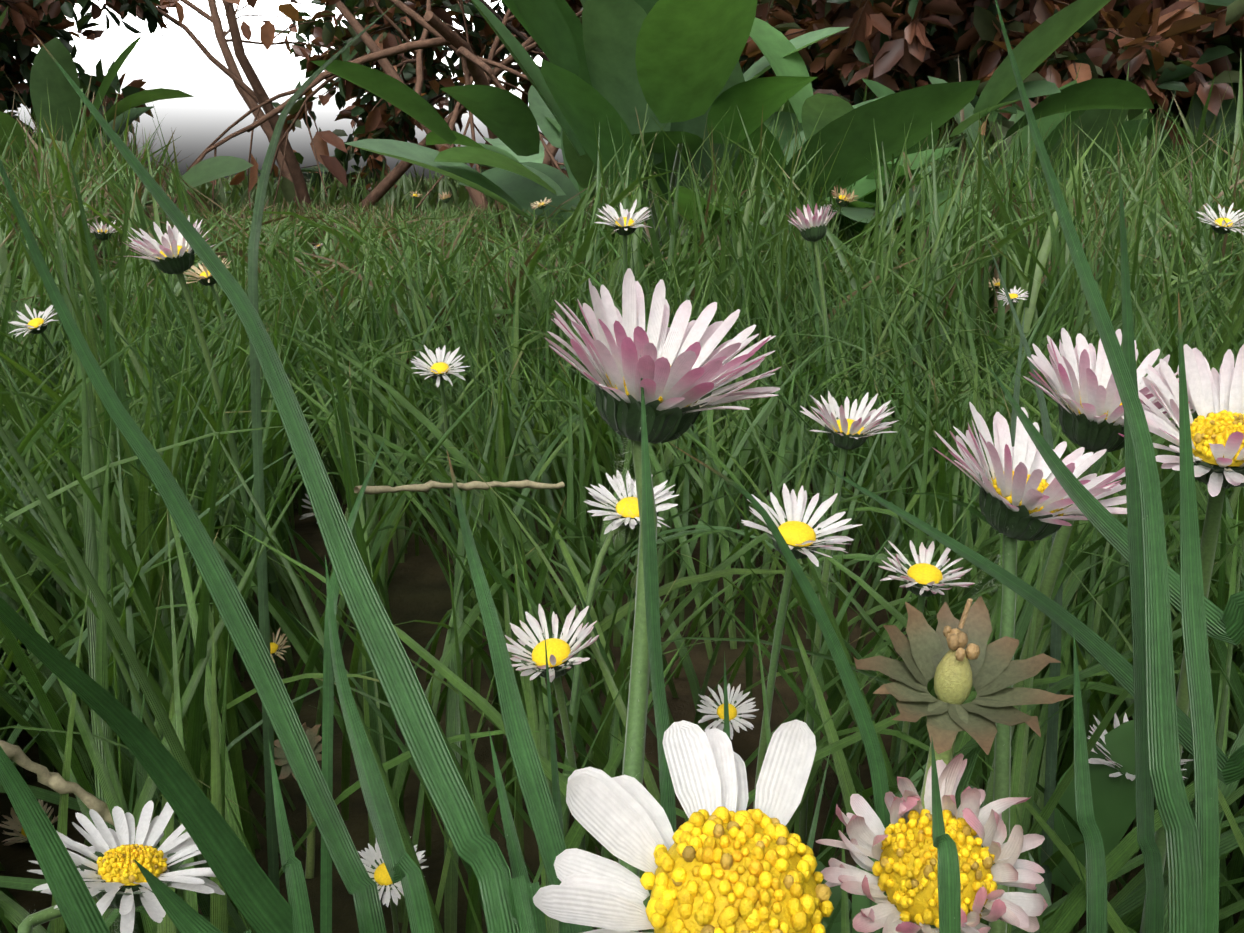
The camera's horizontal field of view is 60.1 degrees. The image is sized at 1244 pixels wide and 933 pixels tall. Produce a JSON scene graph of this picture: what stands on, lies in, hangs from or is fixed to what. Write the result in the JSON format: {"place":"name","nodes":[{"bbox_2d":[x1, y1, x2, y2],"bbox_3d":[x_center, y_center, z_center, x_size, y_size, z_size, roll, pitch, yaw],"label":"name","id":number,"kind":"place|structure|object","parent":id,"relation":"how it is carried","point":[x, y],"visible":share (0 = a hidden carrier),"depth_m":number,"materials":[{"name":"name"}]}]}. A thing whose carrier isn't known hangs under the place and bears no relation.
{"place":"outdoors","nodes":[
{"label":"outdoors","id":0,"kind":"place"},
{"bbox_2d":[0,510,87,692],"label":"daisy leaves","id":1,"kind":"object","parent":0,"point":[23,645],"depth_m":0.31,"materials":[{"name":"green plant"}]},
{"bbox_2d":[4,0,565,177],"label":"sky","id":2,"kind":"structure","parent":0,"point":[174,61],"materials":[{"name":"white"}]},
{"bbox_2d":[0,115,1243,932],"bbox_3d":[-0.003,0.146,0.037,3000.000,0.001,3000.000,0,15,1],"label":"ground","id":3,"kind":"structure","parent":0,"point":[418,588],"depth_m":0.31,"materials":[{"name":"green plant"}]},
{"bbox_2d":[0,304,22,360],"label":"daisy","id":4,"kind":"object","parent":3,"relation":"on","point":[15,345],"visible":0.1,"depth_m":0.48,"materials":[{"name":"green plant"}]},
{"bbox_2d":[0,41,36,88],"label":"dark shrub","id":5,"kind":"object","parent":3,"relation":"on","point":[17,61],"visible":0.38,"depth_m":2.57,"materials":[{"name":"brown plant"}]},
{"bbox_2d":[0,799,57,846],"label":"daisy","id":6,"kind":"object","parent":3,"relation":"on","point":[15,826],"visible":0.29,"depth_m":0.25,"materials":[{"name":"brown plant"}]},
{"bbox_2d":[9,304,77,399],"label":"daisy","id":7,"kind":"object","parent":3,"relation":"on","point":[36,325],"visible":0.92,"depth_m":0.38,"materials":[{"name":"white plant"}]},
{"bbox_2d":[0,7,102,169],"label":"dock","id":8,"kind":"object","parent":3,"relation":"on","point":[2,16],"visible":0.23,"depth_m":1.56,"materials":[{"name":"green plant"}]},
{"bbox_2d":[47,857,90,932],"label":"daisy leaves","id":9,"kind":"object","parent":3,"relation":"on","point":[49,925],"visible":0.04,"depth_m":0.17,"materials":[{"name":"green plant"}]},
{"bbox_2d":[0,0,178,155],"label":"dark shrub","id":10,"kind":"object","parent":3,"relation":"on","point":[24,22],"visible":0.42,"depth_m":2.17,"materials":[{"name":"green plant"}]},
{"bbox_2d":[88,220,120,272],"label":"daisy","id":11,"kind":"object","parent":3,"relation":"on","point":[101,233],"visible":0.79,"depth_m":0.76,"materials":[{"name":"white plant"}]},
{"bbox_2d":[17,800,224,932],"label":"daisy","id":12,"kind":"object","parent":3,"relation":"on","point":[111,874],"visible":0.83,"depth_m":0.11,"materials":[{"name":"white plant"}]},
{"bbox_2d":[0,36,253,210],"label":"dock","id":13,"kind":"object","parent":3,"relation":"on","point":[63,95],"visible":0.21,"depth_m":1.27,"materials":[{"name":"green plant"}]},
{"bbox_2d":[123,216,271,642],"bbox_3d":[-0.113,0.006,0.288,0.024,0.142,0.024,0,15,1],"label":"daisy","id":14,"kind":"object","parent":3,"relation":"on","point":[174,253],"visible":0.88,"depth_m":0.27,"materials":[{"name":"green plant"}]},
{"bbox_2d":[184,256,251,421],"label":"daisy","id":15,"kind":"object","parent":3,"relation":"on","point":[205,277],"visible":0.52,"depth_m":0.43,"materials":[{"name":"green plant"}]},
{"bbox_2d":[270,628,290,667],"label":"daisy","id":16,"kind":"object","parent":3,"relation":"on","point":[276,646],"visible":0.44,"depth_m":0.31,"materials":[{"name":"brown plant"}]},
{"bbox_2d":[0,480,564,829],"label":"twig","id":17,"kind":"object","parent":3,"relation":"on","point":[54,781],"visible":0.81,"depth_m":0.15,"materials":[{"name":"bark"},{"name":"wood"}]},
{"bbox_2d":[274,722,321,878],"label":"spent daisy","id":18,"kind":"object","parent":3,"relation":"on","point":[313,740],"visible":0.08,"depth_m":0.23,"materials":[{"name":"green plant"}]},
{"bbox_2d":[299,494,317,523],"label":"daisy","id":19,"kind":"object","parent":3,"relation":"on","point":[310,514],"visible":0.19,"depth_m":0.48,"materials":[{"name":"white plant"}]},
{"bbox_2d":[157,156,557,214],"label":"lawn","id":20,"kind":"structure","parent":3,"relation":"on","point":[405,184],"depth_m":3.42,"materials":[{"name":"green plant"}]},
{"bbox_2d":[161,0,564,219],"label":"twiggy shrub","id":21,"kind":"object","parent":3,"relation":"on","point":[444,34],"visible":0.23,"depth_m":2.16,"materials":[{"name":"brown plant"}]},
{"bbox_2d":[144,0,582,214],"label":"twiggy shrub","id":22,"kind":"object","parent":3,"relation":"on","point":[256,95],"visible":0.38,"depth_m":2.89,"materials":[{"name":"brown plant"}]},
{"bbox_2d":[358,837,428,932],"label":"daisy","id":23,"kind":"object","parent":3,"relation":"on","point":[379,875],"visible":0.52,"depth_m":0.20,"materials":[{"name":"white plant"}]},
{"bbox_2d":[225,0,582,212],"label":"shrub","id":24,"kind":"object","parent":3,"relation":"on","point":[396,123],"visible":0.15,"depth_m":3.79,"materials":[{"name":"brown plant"}]},
{"bbox_2d":[412,345,468,576],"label":"daisy","id":25,"kind":"object","parent":3,"relation":"on","point":[439,369],"visible":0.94,"depth_m":0.36,"materials":[{"name":"white plant"}]},
{"bbox_2d":[439,191,450,219],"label":"daisy","id":26,"kind":"object","parent":3,"relation":"on","point":[445,199],"visible":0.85,"depth_m":1.21,"materials":[{"name":"beige plant"}]},
{"bbox_2d":[504,604,598,850],"bbox_3d":[-0.012,0.064,0.189,0.017,0.080,0.017,-5,16,-18],"label":"daisy","id":27,"kind":"object","parent":3,"relation":"on","point":[564,648],"visible":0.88,"depth_m":0.18,"materials":[{"name":"white plant"}]},
{"bbox_2d":[311,27,848,238],"bbox_3d":[-0.090,-0.308,1.133,0.544,0.312,0.486,13,20,40],"label":"dock","id":28,"kind":"object","parent":3,"relation":"on","point":[510,120],"visible":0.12,"depth_m":1.00,"materials":[{"name":"green plant"}]},
{"bbox_2d":[565,470,677,836],"bbox_3d":[-0.006,0.050,0.214,0.018,0.094,0.043,12,19,37],"label":"daisy","id":29,"kind":"object","parent":3,"relation":"on","point":[664,495],"visible":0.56,"depth_m":0.21,"materials":[{"name":"white plant"}]},
{"bbox_2d":[0,0,1243,932],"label":"grass blades","id":30,"kind":"object","parent":3,"relation":"on","point":[1164,723],"visible":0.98,"depth_m":0.07,"materials":[{"name":"green plant"}]},
{"bbox_2d":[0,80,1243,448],"bbox_3d":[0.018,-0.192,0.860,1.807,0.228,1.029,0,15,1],"label":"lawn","id":31,"kind":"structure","parent":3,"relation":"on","point":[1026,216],"depth_m":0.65,"materials":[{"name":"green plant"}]},
{"bbox_2d":[313,243,325,262],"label":"daisy","id":32,"kind":"object","parent":31,"relation":"on","point":[318,246],"visible":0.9,"depth_m":1.22,"materials":[{"name":"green plant"}]},
{"bbox_2d":[531,197,565,284],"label":"daisy","id":33,"kind":"object","parent":31,"relation":"on","point":[542,205],"visible":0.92,"depth_m":0.72,"materials":[{"name":"green plant"}]},
{"bbox_2d":[828,186,857,247],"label":"daisy","id":34,"kind":"object","parent":31,"relation":"on","point":[843,199],"visible":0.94,"depth_m":0.75,"materials":[{"name":"beige plant"}]},
{"bbox_2d":[594,199,651,559],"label":"daisy","id":35,"kind":"object","parent":3,"relation":"on","point":[625,224],"visible":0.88,"depth_m":0.39,"materials":[{"name":"white plant"}]},
{"bbox_2d":[344,0,980,275],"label":"dock","id":36,"kind":"object","parent":3,"relation":"on","point":[664,60],"visible":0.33,"depth_m":0.80,"materials":[{"name":"green plant"}]},
{"bbox_2d":[545,268,780,931],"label":"daisy","id":37,"kind":"object","parent":3,"relation":"on","point":[681,368],"visible":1,"depth_m":0.08,"materials":[{"name":"pink plant"}]},
{"bbox_2d":[533,720,833,932],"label":"daisy","id":38,"kind":"object","parent":3,"relation":"on","point":[722,859],"visible":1,"depth_m":0.05,"materials":[{"name":"yellow plant"}]},
{"bbox_2d":[452,0,971,205],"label":"shrub","id":39,"kind":"object","parent":3,"relation":"on","point":[508,77],"depth_m":4.05,"materials":[{"name":"brown plant"}]},
{"bbox_2d":[697,683,758,739],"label":"daisy","id":40,"kind":"object","parent":3,"relation":"on","point":[716,711],"visible":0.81,"depth_m":0.27,"materials":[{"name":"white plant"}]},
{"bbox_2d":[741,484,862,808],"bbox_3d":[0.029,0.053,0.192,0.021,0.100,0.019,10,18,32],"label":"daisy","id":41,"kind":"object","parent":3,"relation":"on","point":[804,537],"visible":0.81,"depth_m":0.18,"materials":[{"name":"white plant"}]},
{"bbox_2d":[787,203,836,455],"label":"daisy","id":42,"kind":"object","parent":3,"relation":"on","point":[814,228],"visible":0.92,"depth_m":0.49,"materials":[{"name":"green plant"}]},
{"bbox_2d":[799,391,898,843],"bbox_3d":[0.047,0.037,0.235,0.020,0.108,0.019,12,19,39],"label":"daisy","id":43,"kind":"object","parent":3,"relation":"on","point":[845,434],"visible":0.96,"depth_m":0.23,"materials":[{"name":"white plant"}]},
{"bbox_2d":[776,72,957,156],"bbox_3d":[0.306,-0.428,1.598,0.415,0.303,0.487,6,16,22],"label":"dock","id":44,"kind":"object","parent":3,"relation":"on","point":[786,107],"depth_m":1.47,"materials":[{"name":"green plant"}]},
{"bbox_2d":[878,540,974,779],"bbox_3d":[0.054,0.057,0.204,0.016,0.086,0.017,0,15,1],"label":"daisy","id":45,"kind":"object","parent":3,"relation":"on","point":[921,576],"visible":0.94,"depth_m":0.20,"materials":[{"name":"white plant"}]},
{"bbox_2d":[816,753,1047,932],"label":"daisy","id":46,"kind":"object","parent":3,"relation":"on","point":[899,887],"visible":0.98,"depth_m":0.07,"materials":[{"name":"yellow plant"}]},
{"bbox_2d":[730,0,1154,243],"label":"dock","id":47,"kind":"object","parent":3,"relation":"on","point":[1034,49],"visible":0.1,"depth_m":0.94,"materials":[{"name":"green plant"}]},
{"bbox_2d":[854,597,1073,808],"bbox_3d":[0.025,0.068,0.095,0.017,0.121,0.014,-10,18,-32],"label":"spent daisy","id":48,"kind":"object","parent":3,"relation":"on","point":[954,658],"visible":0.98,"depth_m":0.08,"materials":[{"name":"green plant"}]},
{"bbox_2d":[814,720,1135,932],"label":"daisy leaves","id":49,"kind":"object","parent":3,"relation":"on","point":[1114,803],"visible":0.08,"depth_m":0.19,"materials":[{"name":"green plant"}]},
{"bbox_2d":[741,0,1225,176],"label":"copper shrub","id":50,"kind":"object","parent":3,"relation":"on","point":[908,43],"visible":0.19,"depth_m":1.40,"materials":[{"name":"brown plant"}]},
{"bbox_2d":[739,0,1243,167],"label":"copper shrub","id":51,"kind":"object","parent":3,"relation":"on","point":[1124,40],"visible":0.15,"depth_m":1.40,"materials":[{"name":"brown plant"}]},
{"bbox_2d":[989,278,999,295],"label":"daisy","id":52,"kind":"object","parent":3,"relation":"on","point":[996,284],"visible":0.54,"depth_m":0.76,"materials":[{"name":"beige plant"}]},
{"bbox_2d":[862,76,1148,209],"bbox_3d":[0.467,-0.305,1.209,0.339,0.267,0.323,10,18,33],"label":"dock","id":53,"kind":"object","parent":3,"relation":"on","point":[1089,118],"visible":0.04,"depth_m":1.09,"materials":[{"name":"green plant"}]},
{"bbox_2d":[997,286,1028,392],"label":"daisy","id":54,"kind":"object","parent":3,"relation":"on","point":[1014,296],"visible":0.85,"depth_m":0.54,"materials":[{"name":"white plant"}]},
{"bbox_2d":[932,402,1126,932],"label":"daisy","id":55,"kind":"object","parent":3,"relation":"on","point":[1022,496],"visible":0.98,"depth_m":0.10,"materials":[{"name":"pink plant"}]},
{"bbox_2d":[982,328,1193,806],"bbox_3d":[0.054,0.050,0.136,0.020,0.134,0.019,0,15,1],"label":"daisy","id":56,"kind":"object","parent":3,"relation":"on","point":[1081,382],"visible":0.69,"depth_m":0.12,"materials":[{"name":"white plant"}]},
{"bbox_2d":[943,0,1243,127],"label":"copper shrub","id":57,"kind":"object","parent":3,"relation":"on","point":[1229,20],"visible":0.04,"depth_m":1.42,"materials":[{"name":"brown plant"}]},
{"bbox_2d":[1087,713,1191,897],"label":"daisy","id":58,"kind":"object","parent":3,"relation":"on","point":[1131,777],"visible":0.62,"depth_m":0.19,"materials":[{"name":"white plant"}]},
{"bbox_2d":[1118,344,1243,932],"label":"daisy","id":59,"kind":"object","parent":3,"relation":"on","point":[1216,399],"visible":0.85,"depth_m":0.11,"materials":[{"name":"white plant"}]},
{"bbox_2d":[1126,66,1243,188],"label":"dock","id":60,"kind":"object","parent":3,"relation":"on","point":[1229,120],"visible":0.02,"depth_m":1.47,"materials":[{"name":"green plant"}]},
{"bbox_2d":[1188,203,1243,339],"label":"daisy","id":61,"kind":"object","parent":3,"relation":"on","point":[1218,226],"visible":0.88,"depth_m":0.43,"materials":[{"name":"white plant"}]},
{"bbox_2d":[0,56,1243,271],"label":"lawn","id":62,"kind":"structure","parent":0,"point":[310,240],"depth_m":1.43,"materials":[{"name":"green plant"}]},
{"bbox_2d":[410,191,421,227],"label":"daisy","id":63,"kind":"object","parent":62,"relation":"on","point":[414,196],"visible":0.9,"depth_m":1.37,"materials":[{"name":"green plant"}]}
]}

